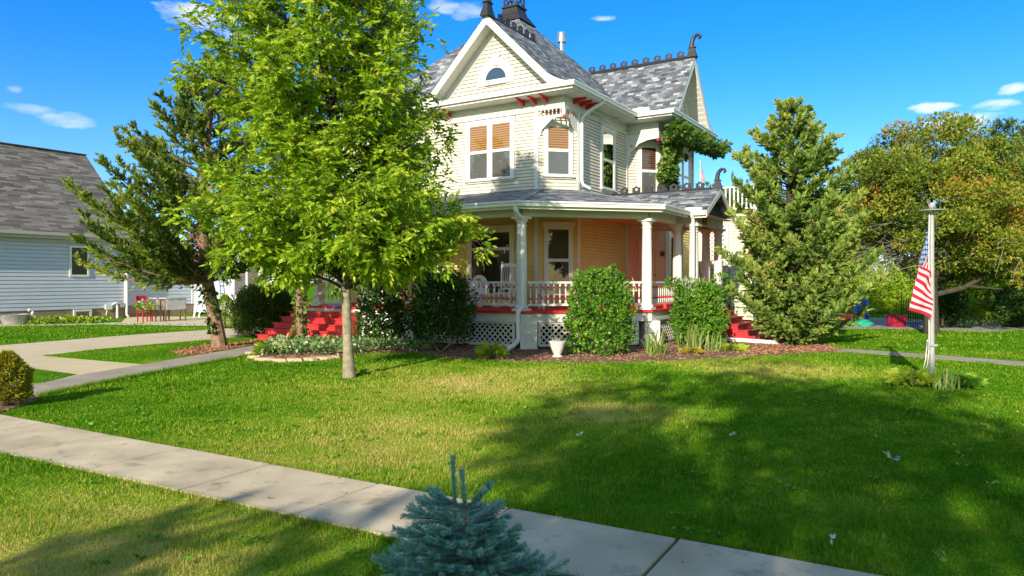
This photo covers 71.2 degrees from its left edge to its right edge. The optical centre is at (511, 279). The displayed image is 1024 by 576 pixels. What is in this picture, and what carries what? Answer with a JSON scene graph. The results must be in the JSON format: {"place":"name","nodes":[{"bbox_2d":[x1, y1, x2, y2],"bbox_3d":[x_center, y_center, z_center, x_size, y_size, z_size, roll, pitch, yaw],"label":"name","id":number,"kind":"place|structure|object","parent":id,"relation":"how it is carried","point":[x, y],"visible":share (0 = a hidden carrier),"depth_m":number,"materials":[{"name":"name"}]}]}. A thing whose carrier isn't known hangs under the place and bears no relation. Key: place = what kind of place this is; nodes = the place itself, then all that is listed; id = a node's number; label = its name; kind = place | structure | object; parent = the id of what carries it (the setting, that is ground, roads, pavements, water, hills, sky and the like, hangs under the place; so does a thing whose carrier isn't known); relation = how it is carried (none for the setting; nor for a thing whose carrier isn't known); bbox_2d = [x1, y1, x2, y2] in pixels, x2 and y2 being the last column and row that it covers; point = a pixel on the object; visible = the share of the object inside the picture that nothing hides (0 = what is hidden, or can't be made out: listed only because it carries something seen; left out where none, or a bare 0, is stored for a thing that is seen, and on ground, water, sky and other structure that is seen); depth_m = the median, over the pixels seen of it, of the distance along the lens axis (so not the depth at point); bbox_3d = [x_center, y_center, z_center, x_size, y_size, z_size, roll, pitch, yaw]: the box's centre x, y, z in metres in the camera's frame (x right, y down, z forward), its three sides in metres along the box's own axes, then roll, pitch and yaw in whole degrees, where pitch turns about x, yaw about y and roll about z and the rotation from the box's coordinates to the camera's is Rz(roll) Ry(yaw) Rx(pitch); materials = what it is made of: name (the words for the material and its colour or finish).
{"place":"outdoors","nodes":[
{"label":"outdoors","id":0,"kind":"place"},
{"bbox_2d":[32,369,75,383],"bbox_3d":[-8.711,1.807,13.538,0.787,0.046,2.564,0,0,-30],"label":"lawn wedge","id":1,"kind":"object","parent":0,"point":[35,373],"visible":0.44,"depth_m":13.35,"materials":[{"name":"green plant"}]},
{"bbox_2d":[0,327,265,379],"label":"driveway","id":2,"kind":"structure","parent":0,"point":[31,354],"depth_m":18.97,"materials":[{"name":"beige concrete"}]},
{"bbox_2d":[33,345,255,396],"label":"front path","id":3,"kind":"structure","parent":0,"point":[87,377],"depth_m":14.10,"materials":[{"name":"grey concrete"}]},
{"bbox_2d":[44,335,257,363],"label":"lawn island","id":4,"kind":"structure","parent":0,"point":[148,352],"depth_m":17.59,"materials":[{"name":"green plant"}]},
{"bbox_2d":[61,45,269,347],"bbox_3d":[-8.789,-2.294,18.632,4.784,8.247,4.858,0,0,35],"label":"cedar tree","id":5,"kind":"object","parent":4,"relation":"on","point":[157,252],"visible":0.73,"depth_m":18.14,"materials":[{"name":"green plant"}]},
{"bbox_2d":[186,239,221,338],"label":"ivy vine","id":6,"kind":"object","parent":5,"relation":"attached to","point":[200,290],"visible":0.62,"depth_m":18.63,"materials":[{"name":"green plant"}]},
{"bbox_2d":[174,343,254,355],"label":"mulch bed island","id":7,"kind":"structure","parent":4,"relation":"on","point":[211,350],"depth_m":18.28,"materials":[{"name":"brown wood"}]},
{"bbox_2d":[170,337,267,355],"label":"needle litter","id":8,"kind":"object","parent":7,"relation":"on","point":[193,349],"visible":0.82,"depth_m":18.45,"materials":[{"name":"brown plant"}]},
{"bbox_2d":[223,280,294,337],"bbox_3d":[-7.992,1.011,23.021,2.444,2.032,2.254,0,0,0],"label":"spirea bush","id":9,"kind":"object","parent":4,"relation":"on","point":[252,308],"visible":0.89,"depth_m":22.37,"materials":[{"name":"green plant"}]},
{"bbox_2d":[121,317,237,325],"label":"patio ground","id":10,"kind":"structure","parent":0,"point":[192,320],"depth_m":31.55,"materials":[{"name":"beige concrete"}]},
{"bbox_2d":[135,295,152,321],"bbox_3d":[-15.723,1.228,30.561,0.550,1.145,0.500,0,0,32],"label":"chair","id":11,"kind":"object","parent":10,"relation":"on","point":[138,298],"visible":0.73,"depth_m":30.58,"materials":[{"name":"red metal"}]},
{"bbox_2d":[132,298,156,312],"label":"potted plant","id":12,"kind":"object","parent":11,"relation":"on","point":[143,306],"visible":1,"depth_m":30.26,"materials":[{"name":"green plant"}]},
{"bbox_2d":[149,298,169,321],"bbox_3d":[-15.285,1.285,31.029,0.500,1.030,0.660,0,0,32],"label":"folding table","id":13,"kind":"object","parent":10,"relation":"on","point":[157,301],"visible":0.57,"depth_m":30.85,"materials":[{"name":"metal"}]},
{"bbox_2d":[159,297,185,321],"bbox_3d":[-14.708,1.285,31.029,0.500,1.030,0.980,0,0,32],"label":"folding table","id":14,"kind":"object","parent":10,"relation":"on","point":[178,303],"visible":0.84,"depth_m":30.84,"materials":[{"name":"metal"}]},
{"bbox_2d":[193,284,202,316],"bbox_3d":[-15.258,0.650,34.915,0.378,2.328,1.109,0,0,-4],"label":"step ladder","id":15,"kind":"object","parent":10,"relation":"on","point":[196,304],"visible":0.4,"depth_m":34.74,"materials":[{"name":"white metal"}]},
{"bbox_2d":[218,294,233,327],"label":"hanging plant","id":16,"kind":"object","parent":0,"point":[223,299],"visible":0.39,"depth_m":26.32,"materials":[{"name":"green plant"}]},
{"bbox_2d":[0,415,879,575],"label":"sidewalk","id":17,"kind":"structure","parent":0,"point":[591,549],"depth_m":5.71,"materials":[{"name":"concrete"}]},
{"bbox_2d":[0,283,1023,575],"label":"lawn","id":18,"kind":"structure","parent":0,"point":[334,571],"depth_m":7.41,"materials":[{"name":"green plant"}]},
{"bbox_2d":[0,394,36,412],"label":"mulch bed corner","id":19,"kind":"object","parent":18,"relation":"on","point":[13,406],"visible":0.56,"depth_m":10.23,"materials":[{"name":"brown wood"}]},
{"bbox_2d":[0,349,34,405],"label":"round shrub","id":20,"kind":"object","parent":19,"relation":"on","point":[16,379],"visible":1,"depth_m":10.10,"materials":[{"name":"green plant"}]},
{"bbox_2d":[0,387,36,410],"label":"mulch chips","id":21,"kind":"object","parent":19,"relation":"on","point":[14,403],"visible":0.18,"depth_m":10.35,"materials":[{"name":"brown wood"}]},
{"bbox_2d":[0,322,205,325],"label":"gravel strip","id":22,"kind":"object","parent":18,"relation":"on","point":[110,323],"visible":0.15,"depth_m":28.75,"materials":[{"name":"grey gravel"}]},
{"bbox_2d":[0,314,32,324],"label":"wash tub","id":23,"kind":"object","parent":22,"relation":"on","point":[12,319],"visible":0.95,"depth_m":28.25,"materials":[{"name":"silver metal"}]},
{"bbox_2d":[22,314,110,324],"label":"weeds","id":24,"kind":"object","parent":22,"relation":"on","point":[65,319],"visible":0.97,"depth_m":29.30,"materials":[{"name":"green plant"}]},
{"bbox_2d":[0,142,273,322],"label":"neighbour house","id":25,"kind":"structure","parent":18,"relation":"on","point":[43,273],"depth_m":32.34,"materials":[{"name":"white"}]},
{"bbox_2d":[69,245,89,276],"bbox_3d":[-19.626,-0.850,32.425,0.060,1.400,0.870,0,0,32],"label":"window","id":26,"kind":"structure","parent":25,"relation":"in","point":[75,270],"depth_m":32.36,"materials":[{"name":"white glass"}]},
{"bbox_2d":[73,309,91,316],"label":"window","id":27,"kind":"structure","parent":25,"relation":"in","point":[84,312],"depth_m":32.55,"materials":[{"name":"white glass"}]},
{"bbox_2d":[233,261,260,294],"bbox_3d":[-13.103,0.375,35.321,2.140,2.650,0.080,0,0,32],"label":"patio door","id":28,"kind":"structure","parent":25,"relation":"in","point":[246,279],"depth_m":35.43,"materials":[{"name":"white glass"}]},
{"bbox_2d":[247,355,260,358],"bbox_3d":[-5.917,1.765,16.399,0.358,0.070,0.236,0,0,0],"label":"edging stone","id":29,"kind":"object","parent":18,"relation":"on","point":[251,356],"visible":0.63,"depth_m":16.34,"materials":[{"name":"beige stone"}]},
{"bbox_2d":[254,357,274,360],"bbox_3d":[-5.525,1.765,15.976,0.550,0.070,0.270,0,0,0],"label":"edging stone","id":30,"kind":"object","parent":18,"relation":"on","point":[260,358],"visible":0.63,"depth_m":15.88,"materials":[{"name":"beige stone"}]},
{"bbox_2d":[267,358,286,361],"bbox_3d":[-5.148,1.765,15.773,0.444,0.070,0.269,0,0,17],"label":"edging stone","id":31,"kind":"object","parent":18,"relation":"on","point":[278,359],"visible":0.86,"depth_m":15.68,"materials":[{"name":"beige stone"}]},
{"bbox_2d":[286,357,303,361],"bbox_3d":[-4.898,1.765,15.855,0.586,0.070,0.334,0,0,0],"label":"edging stone","id":32,"kind":"object","parent":18,"relation":"on","point":[294,359],"visible":0.81,"depth_m":15.75,"materials":[{"name":"beige stone"}]},
{"bbox_2d":[298,357,317,360],"bbox_3d":[-4.570,1.765,15.982,0.456,0.070,0.308,0,0,23],"label":"edging stone","id":33,"kind":"object","parent":18,"relation":"on","point":[310,358],"visible":0.77,"depth_m":15.89,"materials":[{"name":"beige stone"}]},
{"bbox_2d":[310,356,332,359],"bbox_3d":[-4.321,1.765,16.211,0.596,0.070,0.338,0,0,0],"label":"edging stone","id":34,"kind":"object","parent":18,"relation":"on","point":[323,357],"visible":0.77,"depth_m":16.11,"materials":[{"name":"beige stone"}]},
{"bbox_2d":[158,0,499,378],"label":"ash tree","id":35,"kind":"object","parent":18,"relation":"on","point":[295,240],"visible":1,"depth_m":12.14,"materials":[{"name":"leaf"},{"name":"light grey bark"}]},
{"bbox_2d":[327,355,340,358],"bbox_3d":[-4.096,1.765,16.403,0.341,0.070,0.227,0,0,0],"label":"edging stone","id":36,"kind":"object","parent":18,"relation":"on","point":[336,356],"visible":0.71,"depth_m":16.36,"materials":[{"name":"beige stone"}]},
{"bbox_2d":[355,368,367,375],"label":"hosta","id":37,"kind":"object","parent":18,"relation":"on","point":[362,372],"visible":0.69,"depth_m":13.53,"materials":[{"name":"green plant"}]},
{"bbox_2d":[0,355,921,575],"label":"grass edge","id":38,"kind":"object","parent":18,"relation":"on","point":[372,536],"depth_m":5.82,"materials":[{"name":"green plant"}]},
{"bbox_2d":[370,454,572,575],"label":"blue spruce","id":39,"kind":"object","parent":18,"relation":"on","point":[465,552],"visible":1,"depth_m":3.96,"materials":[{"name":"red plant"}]},
{"bbox_2d":[255,0,771,351],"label":"house","id":40,"kind":"structure","parent":18,"relation":"on","point":[555,185],"depth_m":22.00,"materials":[{"name":"beige wood"}]},
{"bbox_2d":[467,275,487,306],"bbox_3d":[-1.094,0.315,20.906,0.640,0.930,0.681,0,0,29],"label":"wicker chair","id":41,"kind":"object","parent":40,"relation":"on","point":[479,278],"visible":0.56,"depth_m":21.04,"materials":[{"name":"wicker"}]},
{"bbox_2d":[463,114,515,183],"bbox_3d":[-0.705,-4.033,22.159,1.900,2.005,0.120,0,0,32],"label":"window","id":42,"kind":"structure","parent":40,"relation":"in","point":[490,141],"depth_m":22.13,"materials":[{"name":"white wood"}]},
{"bbox_2d":[467,224,515,297],"bbox_3d":[-0.687,-0.567,22.147,1.820,2.235,0.120,0,0,32],"label":"window","id":43,"kind":"structure","parent":40,"relation":"in","point":[505,250],"depth_m":22.08,"materials":[{"name":"white glass"}]},
{"bbox_2d":[478,53,513,87],"bbox_3d":[-0.513,-6.505,22.054,1.320,0.930,0.100,0,0,32],"label":"gable window","id":44,"kind":"structure","parent":40,"relation":"in","point":[497,70],"depth_m":22.03,"materials":[{"name":"white glass"}]},
{"bbox_2d":[492,262,515,307],"bbox_3d":[-0.179,0.128,20.698,0.570,1.340,0.960,0,0,23],"label":"rocking chair","id":45,"kind":"object","parent":40,"relation":"on","point":[509,265],"visible":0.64,"depth_m":20.93,"materials":[{"name":"wood"}]},
{"bbox_2d":[538,284,574,308],"bbox_3d":[1.318,0.425,19.853,1.100,0.750,0.490,0,0,-13],"label":"porch bench","id":46,"kind":"object","parent":40,"relation":"on","point":[551,288],"visible":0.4,"depth_m":19.91,"materials":[{"name":"wood"}]},
{"bbox_2d":[542,118,574,178],"bbox_3d":[1.391,-3.922,21.406,1.006,1.785,0.246,0,0,-9],"label":"window","id":47,"kind":"structure","parent":40,"relation":"in","point":[558,133],"depth_m":21.40,"materials":[{"name":"white wood"}]},
{"bbox_2d":[542,222,574,280],"bbox_3d":[1.390,-0.743,21.410,1.006,1.985,0.270,0,0,-8],"label":"window","id":48,"kind":"structure","parent":40,"relation":"in","point":[558,236],"depth_m":21.40,"materials":[{"name":"wood"}]},
{"bbox_2d":[600,123,617,193],"bbox_3d":[3.173,-3.948,23.402,0.120,2.135,1.220,0,0,32],"label":"window","id":49,"kind":"structure","parent":40,"relation":"in","point":[608,134],"depth_m":23.36,"materials":[{"name":"glass"}]},
{"bbox_2d":[618,220,641,290],"bbox_3d":[3.931,-0.770,22.886,0.652,2.240,1.227,0,0,32],"label":"porch swing","id":50,"kind":"object","parent":40,"relation":"hanging from","point":[635,287],"visible":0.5,"depth_m":22.33,"materials":[{"name":"wood"}]},
{"bbox_2d":[638,239,658,302],"bbox_3d":[4.775,-0.320,25.009,0.760,2.240,0.106,0,0,-13],"label":"door","id":51,"kind":"structure","parent":40,"relation":"in","point":[655,242],"depth_m":25.06,"materials":[{"name":"wood"}]},
{"bbox_2d":[637,141,660,191],"bbox_3d":[4.790,-3.877,25.036,0.944,1.955,0.217,0,0,-11],"label":"window","id":52,"kind":"structure","parent":40,"relation":"in","point":[648,155],"depth_m":25.01,"materials":[{"name":"white wood"}]},
{"bbox_2d":[577,104,733,190],"bbox_3d":[5.330,-4.019,24.722,2.306,3.074,9.562,0,0,32],"label":"ivy vine","id":53,"kind":"object","parent":40,"relation":"attached to","point":[678,136],"visible":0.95,"depth_m":24.64,"materials":[{"name":"green plant"}]},
{"bbox_2d":[677,147,690,189],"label":"window","id":54,"kind":"structure","parent":40,"relation":"in","point":[685,173],"depth_m":26.69,"materials":[{"name":"glass"}]},
{"bbox_2d":[33,357,1017,574],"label":"leaf litter","id":55,"kind":"object","parent":18,"relation":"on","point":[539,405],"visible":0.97,"depth_m":7.50,"materials":[{"name":"plant"}]},
{"bbox_2d":[252,337,835,362],"bbox_3d":[0.959,1.809,19.216,15.632,0.042,7.510,0,0,0],"label":"mulch bed","id":56,"kind":"object","parent":18,"relation":"on","point":[581,360],"visible":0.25,"depth_m":17.39,"materials":[{"name":"brown wood"}]},
{"bbox_2d":[250,341,287,354],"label":"hosta","id":57,"kind":"object","parent":56,"relation":"on","point":[258,346],"visible":0.71,"depth_m":17.14,"materials":[{"name":"green plant"}]},
{"bbox_2d":[247,105,337,338],"bbox_3d":[-5.934,-1.649,20.099,3.599,6.908,3.639,0,0,0],"label":"cedar tree","id":58,"kind":"object","parent":56,"relation":"on","point":[303,318],"visible":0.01,"depth_m":19.82,"materials":[{"name":"green plant"}]},
{"bbox_2d":[288,280,311,336],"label":"ivy vine","id":59,"kind":"object","parent":58,"relation":"attached to","point":[292,329],"visible":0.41,"depth_m":19.81,"materials":[{"name":"green plant"}]},
{"bbox_2d":[259,333,434,355],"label":"ground cover","id":60,"kind":"object","parent":56,"relation":"on","point":[298,343],"visible":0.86,"depth_m":17.89,"materials":[{"name":"green plant"}]},
{"bbox_2d":[352,266,409,345],"bbox_3d":[-3.413,0.376,18.983,1.744,3.079,1.405,0,0,0],"label":"climbing shrub","id":61,"kind":"object","parent":56,"relation":"on","point":[392,305],"visible":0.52,"depth_m":18.76,"materials":[{"name":"green plant"}]},
{"bbox_2d":[401,268,478,349],"bbox_3d":[-1.819,0.724,18.304,1.841,2.194,1.895,0,0,-36],"label":"flowering shrub","id":62,"kind":"object","parent":56,"relation":"on","point":[424,316],"visible":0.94,"depth_m":17.87,"materials":[{"name":"green plant"}]},
{"bbox_2d":[473,341,508,358],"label":"hosta","id":63,"kind":"object","parent":56,"relation":"on","point":[484,350],"visible":0.99,"depth_m":16.29,"materials":[{"name":"green plant"}]},
{"bbox_2d":[549,336,565,356],"bbox_3d":[1.067,1.525,16.634,0.424,0.550,0.447,0,0,0],"label":"garden urn","id":64,"kind":"object","parent":56,"relation":"on","point":[557,346],"visible":0.98,"depth_m":16.53,"materials":[{"name":"ceramic"}]},
{"bbox_2d":[561,262,639,355],"bbox_3d":[2.153,0.731,17.472,1.921,2.352,1.862,0,0,0],"label":"flowering shrub","id":65,"kind":"object","parent":56,"relation":"on","point":[605,282],"visible":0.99,"depth_m":17.07,"materials":[{"name":"green plant"}]},
{"bbox_2d":[635,325,671,354],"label":"iris clump","id":66,"kind":"object","parent":56,"relation":"on","point":[658,348],"visible":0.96,"depth_m":17.18,"materials":[{"name":"green plant"}]},
{"bbox_2d":[669,323,712,350],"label":"iris clump","id":67,"kind":"object","parent":56,"relation":"on","point":[692,340],"visible":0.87,"depth_m":18.17,"materials":[{"name":"green plant"}]},
{"bbox_2d":[679,346,704,354],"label":"golden plant","id":68,"kind":"object","parent":56,"relation":"on","point":[697,349],"visible":0.98,"depth_m":17.26,"materials":[{"name":"yellow plant"}]},
{"bbox_2d":[664,271,733,346],"bbox_3d":[5.144,0.877,19.614,1.715,2.241,1.718,0,0,-36],"label":"flowering shrub","id":69,"kind":"object","parent":56,"relation":"on","point":[693,298],"visible":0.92,"depth_m":19.29,"materials":[{"name":"green plant"}]},
{"bbox_2d":[703,331,726,351],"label":"iris clump","id":70,"kind":"object","parent":56,"relation":"on","point":[717,349],"visible":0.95,"depth_m":17.85,"materials":[{"name":"green plant"}]},
{"bbox_2d":[714,341,749,350],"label":"hosta","id":71,"kind":"object","parent":56,"relation":"on","point":[737,346],"visible":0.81,"depth_m":18.10,"materials":[{"name":"green plant"}]},
{"bbox_2d":[722,337,778,343],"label":"walkway","id":72,"kind":"structure","parent":56,"relation":"on","point":[750,340],"depth_m":20.27,"materials":[{"name":"grey concrete"}]},
{"bbox_2d":[746,341,841,354],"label":"needle litter","id":73,"kind":"object","parent":56,"relation":"on","point":[782,347],"visible":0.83,"depth_m":18.51,"materials":[{"name":"brown plant"}]},
{"bbox_2d":[712,96,899,345],"bbox_3d":[7.811,-1.650,19.665,4.527,7.083,4.825,0,0,-28],"label":"juniper tree","id":74,"kind":"object","parent":56,"relation":"on","point":[791,295],"visible":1,"depth_m":19.27,"materials":[{"name":"green plant"}]},
{"bbox_2d":[699,255,737,315],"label":"bush","id":75,"kind":"object","parent":18,"relation":"on","point":[700,276],"visible":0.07,"depth_m":27.00,"materials":[{"name":"green plant"}]},
{"bbox_2d":[723,185,752,212],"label":"distant tree","id":76,"kind":"object","parent":18,"relation":"on","point":[740,197],"visible":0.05,"depth_m":87.76,"materials":[{"name":"green plant"}]},
{"bbox_2d":[783,194,887,262],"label":"distant tree","id":77,"kind":"object","parent":18,"relation":"on","point":[842,221],"depth_m":68.39,"materials":[{"name":"green plant"}]},
{"bbox_2d":[816,254,885,314],"bbox_3d":[17.444,0.259,38.006,4.398,3.649,2.414,0,0,0],"label":"hedge","id":78,"kind":"object","parent":18,"relation":"on","point":[871,299],"visible":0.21,"depth_m":37.53,"materials":[{"name":"green plant"}]},
{"bbox_2d":[832,210,901,279],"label":"background tree","id":79,"kind":"object","parent":18,"relation":"on","point":[860,250],"visible":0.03,"depth_m":46.15,"materials":[{"name":"green plant"}]},
{"bbox_2d":[882,451,899,460],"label":"fallen leaf","id":80,"kind":"object","parent":18,"relation":"on","point":[897,458],"visible":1,"depth_m":7.00,"materials":[{"name":"grey plant"}]},
{"bbox_2d":[859,258,938,313],"bbox_3d":[21.227,0.419,38.966,4.936,3.442,2.308,0,0,0],"label":"hedge","id":81,"kind":"object","parent":18,"relation":"on","point":[894,299],"visible":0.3,"depth_m":38.71,"materials":[{"name":"green plant"}]},
{"bbox_2d":[882,248,921,289],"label":"background tree","id":82,"kind":"object","parent":18,"relation":"on","point":[902,268],"depth_m":47.98,"materials":[{"name":"green plant"}]},
{"bbox_2d":[884,367,941,386],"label":"hosta","id":83,"kind":"object","parent":18,"relation":"on","point":[896,376],"visible":0.96,"depth_m":12.05,"materials":[{"name":"green plant"}]},
{"bbox_2d":[836,110,1023,333],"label":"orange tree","id":84,"kind":"object","parent":18,"relation":"on","point":[904,181],"visible":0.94,"depth_m":22.78,"materials":[{"name":"green plant"}]},
{"bbox_2d":[917,202,946,371],"bbox_3d":[7.378,0.215,12.562,0.450,3.170,0.450,0,0,0],"label":"flagpole","id":85,"kind":"object","parent":18,"relation":"on","point":[931,344],"visible":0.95,"depth_m":12.53,"materials":[{"name":"metal"}]},
{"bbox_2d":[908,232,932,318],"bbox_3d":[7.114,-0.124,12.467,0.383,1.611,0.166,0,0,0],"label":"flag","id":86,"kind":"object","parent":85,"relation":"attached to","point":[921,301],"visible":1,"depth_m":12.44,"materials":[{"name":"fabric"}]},
{"bbox_2d":[923,367,961,391],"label":"iris clump","id":87,"kind":"object","parent":18,"relation":"on","point":[946,385],"visible":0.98,"depth_m":11.73,"materials":[{"name":"green plant"}]},
{"bbox_2d":[940,369,987,388],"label":"hosta","id":88,"kind":"object","parent":18,"relation":"on","point":[968,379],"visible":0.73,"depth_m":11.78,"materials":[{"name":"green plant"}]},
{"bbox_2d":[941,246,1017,309],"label":"hedge","id":89,"kind":"object","parent":18,"relation":"on","point":[975,293],"visible":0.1,"depth_m":40.77,"materials":[{"name":"green plant"}]},
{"bbox_2d":[950,149,1023,260],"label":"orange tree","id":90,"kind":"object","parent":18,"relation":"on","point":[1003,209],"visible":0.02,"depth_m":25.65,"materials":[{"name":"green plant"}]},
{"bbox_2d":[983,256,1023,298],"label":"background tree","id":91,"kind":"object","parent":18,"relation":"on","point":[1009,277],"visible":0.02,"depth_m":33.76,"materials":[{"name":"green plant"}]},
{"bbox_2d":[0,0,1023,282],"label":"sky","id":92,"kind":"structure","parent":0,"point":[71,71],"materials":[{"name":"blue"}]},
{"bbox_2d":[694,181,747,209],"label":"distant tree","id":93,"kind":"object","parent":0,"point":[707,183],"visible":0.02,"depth_m":93.84,"materials":[{"name":"green plant"}]},
{"bbox_2d":[834,348,1023,365],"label":"side path","id":94,"kind":"structure","parent":0,"point":[1003,362],"depth_m":16.72,"materials":[{"name":"grey concrete"}]},
{"bbox_2d":[840,318,1023,331],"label":"gravel bed","id":95,"kind":"object","parent":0,"point":[878,323],"visible":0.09,"depth_m":26.93,"materials":[{"name":"grey gravel"}]},
{"bbox_2d":[841,314,864,318],"bbox_3d":[13.858,1.600,29.060,0.640,0.400,0.640,0,0,-17],"label":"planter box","id":96,"kind":"object","parent":95,"relation":"on","point":[845,315],"visible":0.23,"depth_m":29.00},
{"bbox_2d":[854,300,868,319],"bbox_3d":[15.115,1.317,30.923,0.630,0.965,0.630,0,0,0],"label":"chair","id":97,"kind":"object","parent":95,"relation":"on","point":[857,308],"visible":0.23,"depth_m":30.69,"materials":[{"name":"blue plastic"}]},
{"bbox_2d":[851,318,873,325],"bbox_3d":[13.584,1.650,28.047,1.089,0.300,1.100,0,0,25],"label":"sandbox lid","id":98,"kind":"object","parent":95,"relation":"on","point":[863,322],"visible":0.34,"depth_m":27.60,"materials":[{"name":"green plastic"}]},
{"bbox_2d":[884,314,907,326],"bbox_3d":[14.727,1.570,27.409,0.806,0.460,0.806,0,0,0],"label":"planter","id":99,"kind":"object","parent":95,"relation":"on","point":[893,320],"visible":0.99,"depth_m":27.12,"materials":[{"name":"red plastic"}]},
{"bbox_2d":[901,292,954,325],"bbox_3d":[16.137,1.125,27.724,2.095,1.350,0.030,0,0,0],"label":"iron fence","id":100,"kind":"object","parent":95,"relation":"on","point":[910,323],"visible":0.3,"depth_m":27.71,"materials":[{"name":"black metal"}]},
{"bbox_2d":[923,284,977,327],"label":"bush","id":101,"kind":"object","parent":95,"relation":"on","point":[947,302],"visible":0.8,"depth_m":26.80,"materials":[{"name":"green plant"}]},
{"bbox_2d":[956,298,995,325],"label":"bush","id":102,"kind":"object","parent":95,"relation":"on","point":[982,308],"visible":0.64,"depth_m":27.92,"materials":[{"name":"green plant"}]},
{"bbox_2d":[983,285,1023,326],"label":"bush","id":103,"kind":"object","parent":95,"relation":"on","point":[1010,311],"visible":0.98,"depth_m":27.18,"materials":[{"name":"green plant"}]},
{"bbox_2d":[935,116,1023,295],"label":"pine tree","id":104,"kind":"object","parent":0,"point":[999,124],"visible":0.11,"depth_m":41.72,"materials":[{"name":"green plant"}]},
{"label":"distant flagpole","id":105,"kind":"object","parent":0,"visible":0},
{"bbox_2d":[701,167,704,181],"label":"flag","id":106,"kind":"object","parent":105,"relation":"attached to","point":[702,177],"visible":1,"depth_m":61.90,"materials":[{"name":"fabric"}]}
]}

